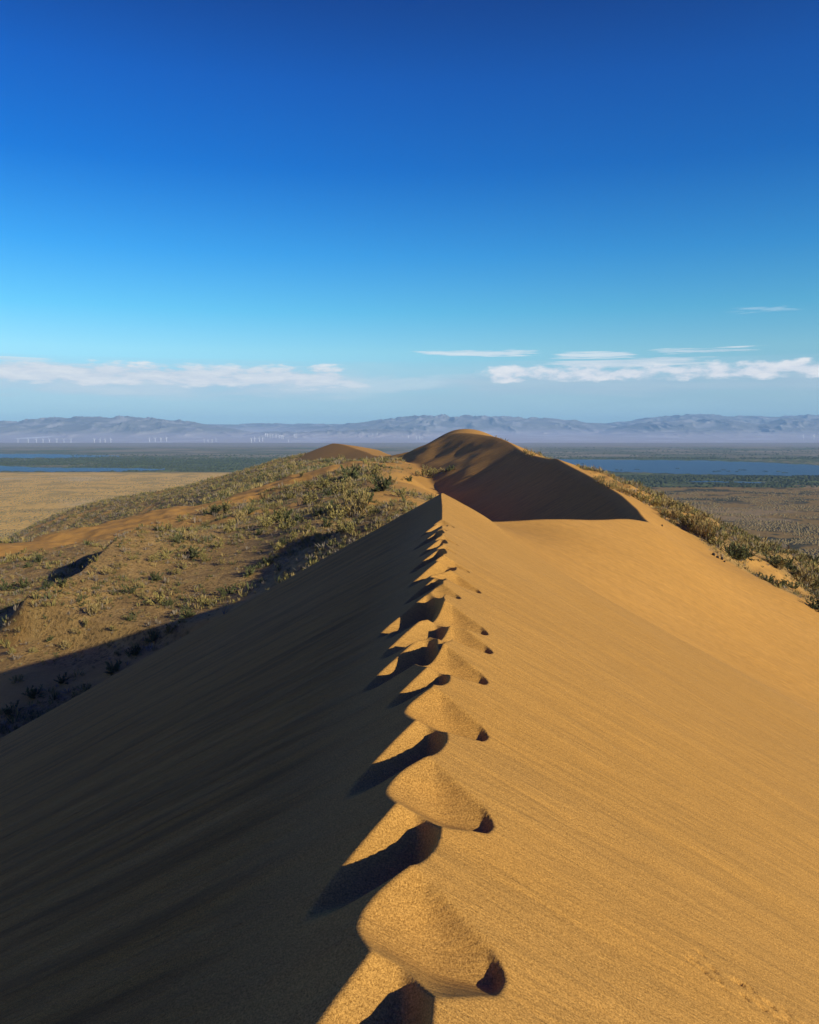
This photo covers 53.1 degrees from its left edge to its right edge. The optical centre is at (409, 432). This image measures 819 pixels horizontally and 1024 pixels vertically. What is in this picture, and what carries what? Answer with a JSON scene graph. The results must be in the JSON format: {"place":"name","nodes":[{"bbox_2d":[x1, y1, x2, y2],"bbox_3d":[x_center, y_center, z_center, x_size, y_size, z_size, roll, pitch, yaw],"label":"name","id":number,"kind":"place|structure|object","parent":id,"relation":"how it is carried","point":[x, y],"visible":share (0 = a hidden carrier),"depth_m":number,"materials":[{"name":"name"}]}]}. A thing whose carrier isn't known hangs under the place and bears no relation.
{"place":"outdoors","nodes":[
{"label":"outdoors","id":0,"kind":"place"},
{"bbox_2d":[0,454,118,457],"bbox_3d":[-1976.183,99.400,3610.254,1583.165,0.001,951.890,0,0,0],"label":"lake","id":1,"kind":"structure","parent":0,"point":[33,456],"depth_m":3518.34,"materials":[{"name":"blue liquid"}]},
{"bbox_2d":[0,466,164,471],"bbox_3d":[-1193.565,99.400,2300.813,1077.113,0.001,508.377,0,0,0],"label":"lake","id":2,"kind":"structure","parent":0,"point":[17,468],"depth_m":2192.24,"materials":[{"name":"blue liquid"}]},
{"bbox_2d":[77,683,92,691],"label":"shrub","id":3,"kind":"object","parent":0,"point":[82,687],"visible":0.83,"depth_m":37.86,"materials":[{"name":"green plant"}]},
{"bbox_2d":[0,493,818,1023],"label":"sand dune","id":4,"kind":"structure","parent":0,"point":[442,759],"depth_m":5.02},
{"bbox_2d":[0,429,818,737],"bbox_3d":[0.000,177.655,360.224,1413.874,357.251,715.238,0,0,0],"label":"hillside","id":5,"kind":"structure","parent":0,"point":[612,543],"depth_m":47.03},
{"bbox_2d":[0,579,16,590],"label":"shrub","id":6,"kind":"object","parent":5,"relation":"on","point":[4,587],"visible":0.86,"depth_m":60.11,"materials":[{"name":"green plant"}]},
{"bbox_2d":[2,700,23,716],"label":"shrub","id":7,"kind":"object","parent":5,"relation":"on","point":[7,710],"visible":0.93,"depth_m":37.19,"materials":[{"name":"green plant"}]},
{"bbox_2d":[9,674,25,683],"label":"shrub","id":8,"kind":"object","parent":5,"relation":"on","point":[19,678],"visible":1,"depth_m":39.59,"materials":[{"name":"green plant"}]},
{"bbox_2d":[13,578,31,589],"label":"shrub","id":9,"kind":"object","parent":5,"relation":"on","point":[21,585],"visible":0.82,"depth_m":59.60,"materials":[{"name":"green plant"}]},
{"bbox_2d":[22,684,44,698],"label":"shrub","id":10,"kind":"object","parent":5,"relation":"on","point":[32,694],"visible":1,"depth_m":38.30,"materials":[{"name":"green plant"}]},
{"bbox_2d":[32,554,46,561],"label":"shrub","id":11,"kind":"object","parent":5,"relation":"on","point":[39,558],"visible":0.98,"depth_m":69.91,"materials":[{"name":"green plant"}]},
{"bbox_2d":[41,580,53,589],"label":"shrub","id":12,"kind":"object","parent":5,"relation":"on","point":[46,584],"visible":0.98,"depth_m":47.27,"materials":[{"name":"green plant"}]},
{"bbox_2d":[55,577,67,585],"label":"shrub","id":13,"kind":"object","parent":5,"relation":"on","point":[60,582],"visible":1,"depth_m":47.76,"materials":[{"name":"green plant"}]},
{"bbox_2d":[54,671,69,683],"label":"shrub","id":14,"kind":"object","parent":5,"relation":"on","point":[61,680],"visible":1,"depth_m":39.26,"materials":[{"name":"green plant"}]},
{"bbox_2d":[57,639,72,649],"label":"shrub","id":15,"kind":"object","parent":5,"relation":"on","point":[65,643],"visible":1,"depth_m":43.51,"materials":[{"name":"plant"}]},
{"bbox_2d":[83,601,100,615],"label":"shrub","id":16,"kind":"object","parent":5,"relation":"on","point":[92,610],"visible":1,"depth_m":44.55,"materials":[{"name":"plant"}]},
{"bbox_2d":[100,564,113,575],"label":"shrub","id":17,"kind":"object","parent":5,"relation":"on","point":[107,571],"visible":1,"depth_m":50.05,"materials":[{"name":"plant"}]},
{"bbox_2d":[104,660,121,675],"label":"shrub","id":18,"kind":"object","parent":5,"relation":"on","point":[109,667],"visible":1,"depth_m":39.10,"materials":[{"name":"green plant"}]},
{"bbox_2d":[112,561,123,568],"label":"shrub","id":19,"kind":"object","parent":5,"relation":"on","point":[120,565],"visible":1,"depth_m":51.55,"materials":[{"name":"plant"}]},
{"bbox_2d":[120,585,138,594],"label":"shrub","id":20,"kind":"object","parent":5,"relation":"on","point":[132,590],"visible":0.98,"depth_m":47.25,"materials":[{"name":"green plant"}]},
{"bbox_2d":[126,613,136,620],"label":"shrub","id":21,"kind":"object","parent":5,"relation":"on","point":[129,618],"visible":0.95,"depth_m":43.46,"materials":[{"name":"green plant"}]},
{"bbox_2d":[128,644,140,655],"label":"shrub","id":22,"kind":"object","parent":5,"relation":"on","point":[137,650],"visible":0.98,"depth_m":40.47,"materials":[{"name":"green plant"}]},
{"bbox_2d":[144,630,159,642],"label":"shrub","id":23,"kind":"object","parent":5,"relation":"on","point":[153,637],"visible":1,"depth_m":41.33,"materials":[{"name":"green plant"}]},
{"bbox_2d":[144,588,164,605],"bbox_3d":[-14.120,9.178,45.481,1.148,0.978,0.925,0,0,-7],"label":"shrub","id":24,"kind":"object","parent":5,"relation":"on","point":[159,596],"visible":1,"depth_m":45.48,"materials":[{"name":"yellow plant"}]},
{"bbox_2d":[148,551,163,561],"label":"shrub","id":25,"kind":"object","parent":5,"relation":"on","point":[153,558],"visible":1,"depth_m":53.53,"materials":[{"name":"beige plant"}]},
{"bbox_2d":[150,571,163,581],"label":"shrub","id":26,"kind":"object","parent":5,"relation":"on","point":[153,576],"visible":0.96,"depth_m":49.71,"materials":[{"name":"green plant"}]},
{"bbox_2d":[158,521,171,530],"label":"shrub","id":27,"kind":"object","parent":5,"relation":"on","point":[167,528],"visible":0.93,"depth_m":63.79,"materials":[{"name":"beige plant"}]},
{"bbox_2d":[160,550,169,559],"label":"shrub","id":28,"kind":"object","parent":5,"relation":"on","point":[165,556],"visible":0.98,"depth_m":54.39,"materials":[{"name":"beige plant"}]},
{"bbox_2d":[172,534,184,542],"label":"shrub","id":29,"kind":"object","parent":5,"relation":"on","point":[176,539],"visible":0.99,"depth_m":58.72,"materials":[{"name":"green plant"}]},
{"bbox_2d":[179,606,194,618],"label":"shrub","id":30,"kind":"object","parent":5,"relation":"on","point":[189,613],"visible":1,"depth_m":42.25,"materials":[{"name":"green plant"}]},
{"bbox_2d":[185,530,197,540],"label":"shrub","id":31,"kind":"object","parent":5,"relation":"on","point":[190,536],"visible":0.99,"depth_m":59.42,"materials":[{"name":"plant"}]},
{"bbox_2d":[188,545,203,559],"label":"shrub","id":32,"kind":"object","parent":5,"relation":"on","point":[194,553],"visible":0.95,"depth_m":55.43,"materials":[{"name":"green plant"}]},
{"bbox_2d":[200,551,212,562],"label":"shrub","id":33,"kind":"object","parent":5,"relation":"on","point":[203,556],"visible":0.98,"depth_m":54.11,"materials":[{"name":"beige plant"}]},
{"bbox_2d":[206,504,222,513],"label":"shrub","id":34,"kind":"object","parent":5,"relation":"on","point":[213,508],"visible":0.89,"depth_m":91.58,"materials":[{"name":"green plant"}]},
{"bbox_2d":[210,540,223,548],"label":"shrub","id":35,"kind":"object","parent":5,"relation":"on","point":[219,544],"visible":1,"depth_m":57.53,"materials":[{"name":"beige plant"}]},
{"bbox_2d":[222,498,231,513],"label":"shrub","id":36,"kind":"object","parent":5,"relation":"on","point":[225,505],"visible":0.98,"depth_m":89.69,"materials":[{"name":"green plant"}]},
{"bbox_2d":[221,525,232,533],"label":"shrub","id":37,"kind":"object","parent":5,"relation":"on","point":[226,529],"visible":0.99,"depth_m":64.57,"materials":[{"name":"green plant"}]},
{"bbox_2d":[215,583,239,596],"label":"shrub","id":38,"kind":"object","parent":5,"relation":"on","point":[226,590],"visible":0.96,"depth_m":45.68,"materials":[{"name":"green plant"}]},
{"bbox_2d":[224,518,235,527],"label":"shrub","id":39,"kind":"object","parent":5,"relation":"on","point":[232,523],"visible":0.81,"depth_m":69.42,"materials":[{"name":"green plant"}]},
{"bbox_2d":[230,510,248,522],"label":"shrub","id":40,"kind":"object","parent":5,"relation":"on","point":[241,517],"visible":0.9,"depth_m":75.51,"materials":[{"name":"plant"}]},
{"bbox_2d":[243,566,255,576],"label":"shrub","id":41,"kind":"object","parent":5,"relation":"on","point":[251,572],"visible":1,"depth_m":48.26,"materials":[{"name":"green plant"}]},
{"bbox_2d":[257,555,273,565],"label":"shrub","id":42,"kind":"object","parent":5,"relation":"on","point":[264,560],"visible":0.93,"depth_m":49.70,"materials":[{"name":"green plant"}]},
{"bbox_2d":[261,516,274,528],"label":"shrub","id":43,"kind":"object","parent":5,"relation":"on","point":[267,522],"visible":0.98,"depth_m":62.64,"materials":[{"name":"green plant"}]},
{"bbox_2d":[256,507,283,523],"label":"shrub","id":44,"kind":"object","parent":5,"relation":"on","point":[275,515],"visible":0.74,"depth_m":65.10,"materials":[{"name":"green plant"}]},
{"bbox_2d":[273,540,282,551],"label":"shrub","id":45,"kind":"object","parent":5,"relation":"on","point":[277,547],"visible":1,"depth_m":52.35,"materials":[{"name":"green plant"}]},
{"bbox_2d":[273,508,293,521],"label":"shrub","id":46,"kind":"object","parent":5,"relation":"on","point":[287,516],"visible":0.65,"depth_m":65.19,"materials":[{"name":"green plant"}]},
{"bbox_2d":[274,515,296,530],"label":"shrub","id":47,"kind":"object","parent":5,"relation":"on","point":[282,527],"visible":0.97,"depth_m":58.39,"materials":[{"name":"green plant"}]},
{"bbox_2d":[283,489,296,499],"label":"shrub","id":48,"kind":"object","parent":5,"relation":"on","point":[288,496],"visible":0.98,"depth_m":98.30,"materials":[{"name":"green plant"}]},
{"bbox_2d":[287,529,299,538],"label":"shrub","id":49,"kind":"object","parent":5,"relation":"on","point":[294,535],"visible":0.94,"depth_m":54.00,"materials":[{"name":"green plant"}]},
{"bbox_2d":[293,486,305,493],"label":"shrub","id":50,"kind":"object","parent":5,"relation":"on","point":[299,490],"visible":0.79,"depth_m":101.25,"materials":[{"name":"plant"}]},
{"bbox_2d":[300,534,309,543],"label":"shrub","id":51,"kind":"object","parent":5,"relation":"on","point":[306,539],"visible":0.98,"depth_m":52.62,"materials":[{"name":"green plant"}]},
{"bbox_2d":[303,519,310,531],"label":"shrub","id":52,"kind":"object","parent":5,"relation":"on","point":[306,527],"visible":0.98,"depth_m":55.68,"materials":[{"name":"green plant"}]},
{"bbox_2d":[301,489,322,506],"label":"shrub","id":53,"kind":"object","parent":5,"relation":"on","point":[309,497],"visible":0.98,"depth_m":78.28,"materials":[{"name":"green plant"}]},
{"bbox_2d":[313,508,323,515],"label":"shrub","id":54,"kind":"object","parent":5,"relation":"on","point":[318,512],"visible":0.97,"depth_m":62.75,"materials":[{"name":"green plant"}]},
{"bbox_2d":[314,477,335,489],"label":"shrub","id":55,"kind":"object","parent":5,"relation":"on","point":[321,485],"visible":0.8,"depth_m":99.13,"materials":[{"name":"green plant"}]},
{"bbox_2d":[322,488,331,496],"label":"shrub","id":56,"kind":"object","parent":5,"relation":"on","point":[327,492],"visible":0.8,"depth_m":87.65,"materials":[{"name":"green plant"}]},
{"bbox_2d":[323,518,335,526],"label":"shrub","id":57,"kind":"object","parent":5,"relation":"on","point":[329,523],"visible":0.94,"depth_m":56.90,"materials":[{"name":"green plant"}]},
{"bbox_2d":[322,501,340,512],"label":"shrub","id":58,"kind":"object","parent":5,"relation":"on","point":[330,509],"visible":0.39,"depth_m":62.66,"materials":[{"name":"green plant"}]},
{"bbox_2d":[326,504,346,520],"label":"shrub","id":59,"kind":"object","parent":5,"relation":"on","point":[333,516],"visible":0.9,"depth_m":58.60,"materials":[{"name":"green plant"}]},
{"bbox_2d":[330,478,349,496],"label":"shrub","id":60,"kind":"object","parent":5,"relation":"on","point":[334,491],"visible":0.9,"depth_m":80.66,"materials":[{"name":"green plant"}]},
{"bbox_2d":[335,520,350,533],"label":"shrub","id":61,"kind":"object","parent":5,"relation":"on","point":[340,525],"visible":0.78,"depth_m":46.59,"materials":[{"name":"green plant"}]},
{"bbox_2d":[339,477,355,490],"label":"shrub","id":62,"kind":"object","parent":5,"relation":"on","point":[348,483],"visible":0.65,"depth_m":87.94,"materials":[{"name":"plant"}]},
{"bbox_2d":[346,521,353,535],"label":"shrub","id":63,"kind":"object","parent":5,"relation":"on","point":[350,529],"visible":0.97,"depth_m":45.27,"materials":[{"name":"green plant"}]},
{"bbox_2d":[340,464,361,481],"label":"shrub","id":64,"kind":"object","parent":5,"relation":"on","point":[353,473],"visible":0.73,"depth_m":105.04,"materials":[{"name":"green plant"}]},
{"bbox_2d":[336,487,370,518],"bbox_3d":[-4.185,5.249,59.966,2.726,2.454,3.600,0,0,-11],"label":"shrub","id":65,"kind":"object","parent":5,"relation":"on","point":[358,506],"visible":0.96,"depth_m":59.83,"materials":[{"name":"plant"}]},
{"bbox_2d":[343,484,371,502],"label":"shrub","id":66,"kind":"object","parent":5,"relation":"on","point":[351,487],"visible":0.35,"depth_m":65.16,"materials":[{"name":"green plant"}]},
{"bbox_2d":[349,491,373,509],"bbox_3d":[-3.710,5.268,62.696,1.613,1.743,2.295,0,0,23],"label":"shrub","id":67,"kind":"object","parent":5,"relation":"on","point":[362,499],"visible":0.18,"depth_m":62.22,"materials":[{"name":"green plant"}]},
{"bbox_2d":[366,492,378,502],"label":"shrub","id":68,"kind":"object","parent":5,"relation":"on","point":[371,497],"visible":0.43,"depth_m":65.44,"materials":[{"name":"green plant"}]},
{"bbox_2d":[364,461,383,476],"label":"shrub","id":69,"kind":"object","parent":5,"relation":"on","point":[375,467],"visible":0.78,"depth_m":119.52,"materials":[{"name":"green plant"}]},
{"bbox_2d":[370,474,391,491],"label":"shrub","id":70,"kind":"object","parent":5,"relation":"on","point":[387,483],"visible":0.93,"depth_m":72.58,"materials":[{"name":"green plant"}]},
{"bbox_2d":[391,487,406,496],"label":"shrub","id":71,"kind":"object","parent":5,"relation":"on","point":[403,492],"visible":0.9,"depth_m":69.92,"materials":[{"name":"green plant"}]},
{"bbox_2d":[0,438,818,736],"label":"ground cover","id":72,"kind":"object","parent":5,"relation":"on","point":[233,489],"visible":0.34,"depth_m":68.83,"materials":[{"name":"green plant"}]},
{"bbox_2d":[417,465,433,477],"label":"shrub","id":73,"kind":"object","parent":5,"relation":"on","point":[429,473],"visible":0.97,"depth_m":154.73,"materials":[{"name":"green plant"}]},
{"bbox_2d":[601,480,612,487],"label":"shrub","id":74,"kind":"object","parent":5,"relation":"on","point":[607,485],"visible":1,"depth_m":71.41,"materials":[{"name":"plant"}]},
{"bbox_2d":[622,487,632,496],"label":"shrub","id":75,"kind":"object","parent":5,"relation":"on","point":[628,493],"visible":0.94,"depth_m":71.52,"materials":[{"name":"plant"}]},
{"bbox_2d":[636,493,649,502],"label":"shrub","id":76,"kind":"object","parent":5,"relation":"on","point":[640,498],"visible":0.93,"depth_m":73.19,"materials":[{"name":"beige plant"}]},
{"bbox_2d":[641,493,659,504],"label":"shrub","id":77,"kind":"object","parent":5,"relation":"on","point":[652,501],"visible":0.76,"depth_m":74.02,"materials":[{"name":"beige plant"}]},
{"bbox_2d":[654,494,662,506],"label":"shrub","id":78,"kind":"object","parent":5,"relation":"on","point":[659,499],"visible":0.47,"depth_m":76.22,"materials":[{"name":"green plant"}]},
{"bbox_2d":[657,507,671,517],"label":"shrub","id":79,"kind":"object","parent":5,"relation":"on","point":[663,512],"visible":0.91,"depth_m":63.50,"materials":[{"name":"green plant"}]},
{"bbox_2d":[661,494,677,508],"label":"shrub","id":80,"kind":"object","parent":5,"relation":"on","point":[666,502],"visible":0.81,"depth_m":83.27,"materials":[{"name":"plant"}]},
{"bbox_2d":[665,506,680,519],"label":"shrub","id":81,"kind":"object","parent":5,"relation":"on","point":[675,514],"visible":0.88,"depth_m":64.66,"materials":[{"name":"plant"}]},
{"bbox_2d":[678,501,694,512],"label":"shrub","id":82,"kind":"object","parent":5,"relation":"on","point":[687,508],"visible":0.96,"depth_m":81.01,"materials":[{"name":"plant"}]},
{"bbox_2d":[679,510,701,528],"bbox_3d":[21.331,6.591,62.211,1.330,1.481,2.189,0,0,-28],"label":"shrub","id":83,"kind":"object","parent":5,"relation":"on","point":[682,517],"visible":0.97,"depth_m":62.27,"materials":[{"name":"green plant"}]},
{"bbox_2d":[684,512,714,528],"bbox_3d":[21.732,6.748,61.887,2.192,1.487,1.731,0,0,41],"label":"shrub","id":84,"kind":"object","parent":5,"relation":"on","point":[695,520],"visible":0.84,"depth_m":61.94,"materials":[{"name":"plant"}]},
{"bbox_2d":[688,519,719,539],"bbox_3d":[21.968,7.202,61.129,1.529,1.712,2.649,0,0,-45],"label":"shrub","id":85,"kind":"object","parent":5,"relation":"on","point":[704,532],"visible":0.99,"depth_m":60.78,"materials":[{"name":"plant"}]},
{"bbox_2d":[705,533,727,548],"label":"shrub","id":86,"kind":"object","parent":5,"relation":"on","point":[718,542],"visible":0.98,"depth_m":60.56,"materials":[{"name":"green plant"}]},
{"bbox_2d":[723,541,742,559],"bbox_3d":[23.915,8.737,60.741,1.792,1.438,2.055,0,0,-31],"label":"shrub","id":87,"kind":"object","parent":5,"relation":"on","point":[734,551],"visible":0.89,"depth_m":60.66,"materials":[{"name":"green plant"}]},
{"bbox_2d":[728,546,752,561],"bbox_3d":[24.525,9.020,61.074,2.176,1.361,1.661,0,0,-4],"label":"shrub","id":88,"kind":"object","parent":5,"relation":"on","point":[741,555],"visible":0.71,"depth_m":60.71,"materials":[{"name":"green plant"}]},
{"bbox_2d":[742,545,757,560],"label":"shrub","id":89,"kind":"object","parent":5,"relation":"on","point":[751,552],"visible":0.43,"depth_m":61.57,"materials":[{"name":"green plant"}]},
{"bbox_2d":[756,543,769,554],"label":"shrub","id":90,"kind":"object","parent":5,"relation":"on","point":[764,549],"visible":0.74,"depth_m":67.35,"materials":[{"name":"green plant"}]},
{"bbox_2d":[761,573,774,580],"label":"shrub","id":91,"kind":"object","parent":5,"relation":"on","point":[765,579],"visible":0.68,"depth_m":53.20,"materials":[{"name":"green plant"}]},
{"bbox_2d":[763,552,782,567],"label":"shrub","id":92,"kind":"object","parent":5,"relation":"on","point":[771,560],"visible":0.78,"depth_m":63.03,"materials":[{"name":"green plant"}]},
{"bbox_2d":[769,576,787,586],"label":"shrub","id":93,"kind":"object","parent":5,"relation":"on","point":[776,580],"visible":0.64,"depth_m":52.66,"materials":[{"name":"green plant"}]},
{"bbox_2d":[769,554,788,569],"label":"shrub","id":94,"kind":"object","parent":5,"relation":"on","point":[781,565],"visible":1,"depth_m":62.71,"materials":[{"name":"green plant"}]},
{"bbox_2d":[779,556,795,569],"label":"shrub","id":95,"kind":"object","parent":5,"relation":"on","point":[788,564],"visible":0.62,"depth_m":63.98,"materials":[{"name":"green plant"}]},
{"bbox_2d":[787,580,799,588],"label":"shrub","id":96,"kind":"object","parent":5,"relation":"on","point":[796,584],"visible":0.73,"depth_m":60.31,"materials":[{"name":"green plant"}]},
{"bbox_2d":[795,563,817,585],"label":"shrub","id":97,"kind":"object","parent":5,"relation":"on","point":[806,579],"visible":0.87,"depth_m":62.45,"materials":[{"name":"plant"}]},
{"bbox_2d":[802,572,818,590],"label":"shrub","id":98,"kind":"object","parent":5,"relation":"on","point":[816,583],"visible":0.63,"depth_m":63.10,"materials":[{"name":"green plant"}]},
{"bbox_2d":[805,593,818,609],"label":"shrub","id":99,"kind":"object","parent":5,"relation":"on","point":[814,605],"visible":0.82,"depth_m":48.66,"materials":[{"name":"green plant"}]},
{"bbox_2d":[805,553,818,564],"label":"shrub","id":100,"kind":"object","parent":5,"relation":"on","point":[815,559],"visible":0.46,"depth_m":90.84,"materials":[{"name":"green plant"}]},
{"bbox_2d":[0,443,818,556],"bbox_3d":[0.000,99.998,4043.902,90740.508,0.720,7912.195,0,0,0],"label":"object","id":101,"kind":"structure","parent":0,"point":[162,450],"depth_m":2042.92,"materials":[{"name":"sand"}]},
{"bbox_2d":[0,447,818,487],"bbox_3d":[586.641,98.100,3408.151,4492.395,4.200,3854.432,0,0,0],"label":"marsh vegetation","id":102,"kind":"object","parent":101,"relation":"on","point":[662,480],"visible":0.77,"depth_m":2490.41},
{"bbox_2d":[0,476,818,560],"bbox_3d":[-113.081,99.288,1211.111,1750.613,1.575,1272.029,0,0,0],"label":"plain scrub","id":103,"kind":"object","parent":101,"relation":"on","point":[794,529],"visible":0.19,"depth_m":1060.46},
{"bbox_2d":[0,414,818,442],"bbox_3d":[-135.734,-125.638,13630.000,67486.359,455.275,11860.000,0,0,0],"label":"mountains","id":104,"kind":"structure","parent":0,"point":[699,428],"depth_m":10915.20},
{"bbox_2d":[0,0,818,424],"label":"sky","id":105,"kind":"structure","parent":0,"point":[236,212],"materials":[{"name":"blue"}]},
{"bbox_2d":[559,459,818,476],"bbox_3d":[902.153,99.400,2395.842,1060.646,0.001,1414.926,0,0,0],"label":"lake","id":106,"kind":"structure","parent":0,"point":[700,467],"depth_m":2317.00,"materials":[{"name":"blue liquid"}]},
{"bbox_2d":[690,481,799,484],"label":"channel","id":107,"kind":"object","parent":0,"point":[727,482],"visible":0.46,"depth_m":1656.94,"materials":[{"name":"blue liquid"}]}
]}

